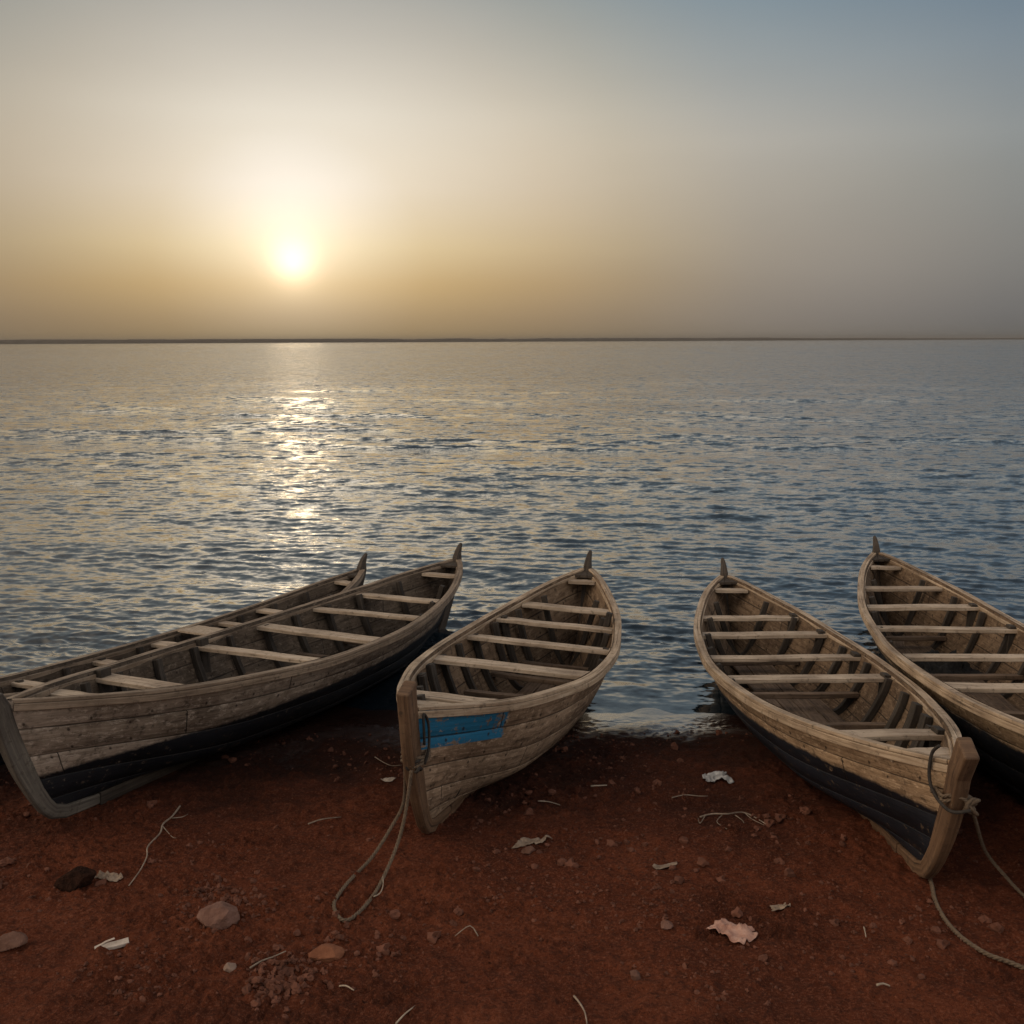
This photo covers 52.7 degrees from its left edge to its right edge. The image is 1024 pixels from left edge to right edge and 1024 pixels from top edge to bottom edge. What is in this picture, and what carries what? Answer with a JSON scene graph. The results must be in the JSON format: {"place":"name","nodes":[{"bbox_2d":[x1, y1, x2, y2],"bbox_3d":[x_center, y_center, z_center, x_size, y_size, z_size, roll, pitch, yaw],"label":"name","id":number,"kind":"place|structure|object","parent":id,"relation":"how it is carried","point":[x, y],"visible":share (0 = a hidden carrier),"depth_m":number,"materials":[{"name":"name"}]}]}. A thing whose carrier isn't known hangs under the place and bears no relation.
{"place":"outdoors","nodes":[
{"label":"outdoors","id":0,"kind":"place"},
{"bbox_2d":[0,339,1023,714],"bbox_3d":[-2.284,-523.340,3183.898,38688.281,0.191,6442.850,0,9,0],"label":"water","id":1,"kind":"structure","parent":0,"point":[150,489],"depth_m":23.76,"materials":[{"name":"liquid"}]},
{"bbox_2d":[0,705,1023,1023],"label":"ground","id":2,"kind":"structure","parent":0,"point":[506,969],"depth_m":5.44,"materials":[{"name":"red soil"}]},
{"bbox_2d":[0,931,27,951],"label":"stone","id":3,"kind":"object","parent":2,"relation":"on","point":[12,940],"visible":1,"depth_m":4.96,"materials":[{"name":"stone"}]},
{"bbox_2d":[54,866,96,891],"bbox_3d":[-2.344,1.971,5.553,0.215,0.119,0.144,-3,10,-17],"label":"rock","id":4,"kind":"object","parent":2,"relation":"on","point":[77,877],"visible":0.98,"depth_m":5.51,"materials":[{"name":"brown stone"}]},
{"bbox_2d":[94,870,122,881],"bbox_3d":[-2.208,1.984,5.654,0.168,0.035,0.071,2,10,15],"label":"dry leaf","id":5,"kind":"object","parent":2,"relation":"on","point":[113,876],"visible":1,"depth_m":5.65,"materials":[{"name":"beige plant"}]},
{"bbox_2d":[94,937,128,949],"bbox_3d":[-1.930,2.082,4.986,0.155,0.029,0.069,-6,14,-23],"label":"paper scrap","id":6,"kind":"object","parent":2,"relation":"on","point":[116,944],"visible":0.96,"depth_m":4.98,"materials":[{"name":"beige paper"}]},
{"bbox_2d":[128,805,187,885],"bbox_3d":[-2.069,1.948,6.130,0.136,0.105,1.133,-1,9,-5],"label":"twig","id":7,"kind":"object","parent":2,"relation":"on","point":[172,817],"visible":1,"depth_m":6.24,"materials":[{"name":"brown wood"}]},
{"bbox_2d":[0,553,366,765],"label":"wooden boat","id":8,"kind":"object","parent":2,"relation":"on","point":[12,684],"visible":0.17,"depth_m":9.84,"materials":[{"name":"brown wood"}]},
{"bbox_2d":[178,625,222,634],"bbox_3d":[-2.833,1.138,9.791,0.664,0.053,0.263,5,11,30],"label":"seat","id":9,"kind":"object","parent":8,"relation":"on","point":[199,630],"visible":0.48,"depth_m":9.83,"materials":[{"name":"wood"}]},
{"bbox_2d":[196,901,239,929],"bbox_3d":[-1.468,2.038,5.188,0.201,0.149,0.187,-7,11,-34],"label":"rock","id":10,"kind":"object","parent":2,"relation":"on","point":[221,915],"visible":0.84,"depth_m":5.14,"materials":[{"name":"brown stone"}]},
{"bbox_2d":[223,962,236,972],"bbox_3d":[-1.288,2.092,4.737,0.057,0.062,0.064,-9,13,-43],"label":"stone","id":11,"kind":"object","parent":2,"relation":"on","point":[229,967],"visible":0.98,"depth_m":4.72,"materials":[{"name":"grey stone"}]},
{"bbox_2d":[0,543,462,818],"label":"wooden boat","id":12,"kind":"object","parent":2,"relation":"on","point":[74,743],"visible":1,"depth_m":7.43,"materials":[{"name":"brown wood"}]},
{"bbox_2d":[249,951,285,968],"bbox_3d":[-1.137,2.080,4.811,0.018,0.020,0.199,8,12,41],"label":"twig","id":13,"kind":"object","parent":2,"relation":"on","point":[255,964],"visible":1,"depth_m":4.80,"materials":[{"name":"grey wood"}]},
{"bbox_2d":[308,817,339,824],"bbox_3d":[-1.161,1.909,6.412,0.219,0.028,0.014,-6,11,-32],"label":"stick","id":14,"kind":"object","parent":2,"relation":"on","point":[322,819],"visible":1,"depth_m":6.39,"materials":[{"name":"brown wood"}]},
{"bbox_2d":[308,943,345,962],"bbox_3d":[-0.872,2.083,4.886,0.171,0.078,0.105,1,9,5],"label":"rock","id":15,"kind":"object","parent":2,"relation":"on","point":[327,952],"visible":0.94,"depth_m":4.85,"materials":[{"name":"brown stone"}]},
{"bbox_2d":[381,777,395,781],"bbox_3d":[-0.853,1.850,7.160,0.113,0.020,0.057,-3,10,-17],"label":"torn paper","id":16,"kind":"object","parent":2,"relation":"on","point":[389,779],"visible":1,"depth_m":7.16,"materials":[{"name":"beige paper"}]},
{"bbox_2d":[395,1006,413,1023],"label":"straw","id":17,"kind":"object","parent":2,"relation":"on","point":[400,1018],"visible":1,"depth_m":4.33,"materials":[{"name":"beige plant"}]},
{"bbox_2d":[455,925,478,935],"bbox_3d":[-0.225,2.057,5.068,0.117,0.036,0.051,-2,10,-10],"label":"twig","id":18,"kind":"object","parent":2,"relation":"on","point":[466,927],"visible":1,"depth_m":5.07,"materials":[{"name":"wood"}]},
{"bbox_2d":[396,550,621,833],"bbox_3d":[0.074,1.199,8.113,1.409,1.191,5.040,4,6,16],"label":"wooden boat","id":19,"kind":"object","parent":2,"relation":"on","point":[511,687],"visible":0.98,"depth_m":7.68,"materials":[{"name":"brown wood"}]},
{"bbox_2d":[332,713,430,922],"bbox_3d":[-0.741,1.590,5.613,0.272,0.839,1.012,4,10,23],"label":"mooring rope","id":20,"kind":"object","parent":19,"relation":"attached to","point":[420,761],"visible":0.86,"depth_m":5.81,"materials":[{"name":"brown fabric"}]},
{"bbox_2d":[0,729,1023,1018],"bbox_3d":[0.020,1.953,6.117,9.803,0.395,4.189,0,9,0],"label":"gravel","id":21,"kind":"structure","parent":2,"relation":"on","point":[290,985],"depth_m":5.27,"materials":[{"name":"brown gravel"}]},
{"bbox_2d":[521,846,534,853],"bbox_3d":[0.095,1.951,5.971,0.074,0.052,0.071,-8,12,-41],"label":"stone","id":22,"kind":"object","parent":2,"relation":"on","point":[528,850],"visible":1,"depth_m":5.95,"materials":[{"name":"brown stone"}]},
{"bbox_2d":[511,835,552,848],"bbox_3d":[0.113,1.927,6.087,0.269,0.040,0.089,-3,10,-18],"label":"torn paper","id":23,"kind":"object","parent":2,"relation":"on","point":[523,841],"visible":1,"depth_m":6.08,"materials":[{"name":"beige paper"}]},
{"bbox_2d":[573,995,587,1023],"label":"stem","id":24,"kind":"object","parent":2,"relation":"on","point":[577,1000],"visible":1,"depth_m":4.37,"materials":[{"name":"beige plant"}]},
{"bbox_2d":[630,970,640,980],"bbox_3d":[0.555,2.087,4.658,0.048,0.049,0.056,0,9,0],"label":"stone","id":25,"kind":"object","parent":2,"relation":"on","point":[635,974],"visible":1,"depth_m":4.64,"materials":[{"name":"brown stone"}]},
{"bbox_2d":[652,861,676,869],"bbox_3d":[0.854,1.961,5.744,0.171,0.023,0.046,-4,10,-23],"label":"dry leaf","id":26,"kind":"object","parent":2,"relation":"on","point":[656,866],"visible":1,"depth_m":5.74,"materials":[{"name":"beige plant"}]},
{"bbox_2d":[661,920,672,929],"bbox_3d":[0.759,2.025,5.065,0.062,0.042,0.046,0,9,0],"label":"stone","id":27,"kind":"object","parent":2,"relation":"on","point":[666,924],"visible":1,"depth_m":5.06,"materials":[{"name":"stone"}]},
{"bbox_2d":[672,794,704,797],"bbox_3d":[1.168,1.871,6.820,0.254,0.021,0.044,-2,10,-12],"label":"twig","id":28,"kind":"object","parent":2,"relation":"on","point":[687,794],"visible":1,"depth_m":6.82,"materials":[{"name":"brown wood"}]},
{"bbox_2d":[706,918,757,944],"bbox_3d":[1.072,2.006,4.983,0.222,0.053,0.171,8,13,42],"label":"torn paper","id":29,"kind":"object","parent":2,"relation":"on","point":[740,933],"visible":1,"depth_m":4.97,"materials":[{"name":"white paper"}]},
{"bbox_2d":[698,812,765,828],"bbox_3d":[1.337,1.911,6.395,0.410,0.056,0.277,-3,10,-18],"label":"dry branch","id":30,"kind":"object","parent":2,"relation":"on","point":[721,814],"visible":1,"depth_m":6.48,"materials":[{"name":"brown wood"}]},
{"bbox_2d":[770,902,790,910],"bbox_3d":[1.345,1.984,5.216,0.106,0.036,0.063,-2,10,-11],"label":"dry leaf","id":31,"kind":"object","parent":2,"relation":"on","point":[778,907],"visible":1,"depth_m":5.21,"materials":[{"name":"beige plant"}]},
{"bbox_2d":[694,558,979,878],"bbox_3d":[2.248,1.278,8.112,1.414,1.017,6.176,0,5,0],"label":"wooden boat","id":32,"kind":"object","parent":2,"relation":"on","point":[863,732],"visible":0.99,"depth_m":7.28,"materials":[{"name":"brown wood"}]},
{"bbox_2d":[927,744,1023,897],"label":"mooring rope","id":33,"kind":"object","parent":32,"relation":"attached to","point":[971,802],"visible":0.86,"depth_m":5.25,"materials":[{"name":"fabric"}]},
{"bbox_2d":[876,983,889,986],"bbox_3d":[1.625,2.070,4.532,0.067,0.022,0.021,-3,10,-14],"label":"straw","id":34,"kind":"object","parent":2,"relation":"on","point":[878,984],"visible":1,"depth_m":4.53,"materials":[{"name":"beige plant"}]},
{"bbox_2d":[857,536,1023,797],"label":"wooden boat","id":35,"kind":"object","parent":2,"relation":"on","point":[910,614],"visible":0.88,"depth_m":9.01,"materials":[{"name":"brown wood"}]},
{"bbox_2d":[913,649,983,680],"bbox_3d":[3.840,1.337,9.254,0.669,0.177,0.488,-4,10,-23],"label":"fishing net","id":36,"kind":"object","parent":35,"relation":"in","point":[947,667],"visible":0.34,"depth_m":9.14,"materials":[{"name":"black fabric"}]},
{"bbox_2d":[928,879,1023,969],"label":"rope","id":37,"kind":"object","parent":2,"relation":"on","point":[967,941],"visible":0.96,"depth_m":4.91,"materials":[{"name":"fabric"}]},
{"bbox_2d":[0,338,1023,343],"bbox_3d":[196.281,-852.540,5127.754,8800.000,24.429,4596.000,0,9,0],"label":"distant land","id":38,"kind":"structure","parent":0,"point":[61,341],"depth_m":4422.33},
{"bbox_2d":[0,0,1023,339],"label":"sky","id":39,"kind":"structure","parent":0,"point":[170,169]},
{"bbox_2d":[702,771,733,783],"bbox_3d":[1.419,1.825,7.153,0.209,0.053,0.172,0,9,0],"label":"plastic scrap","id":40,"kind":"object","parent":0,"point":[714,776],"visible":1,"depth_m":7.14,"materials":[{"name":"white plastic"}]}
]}

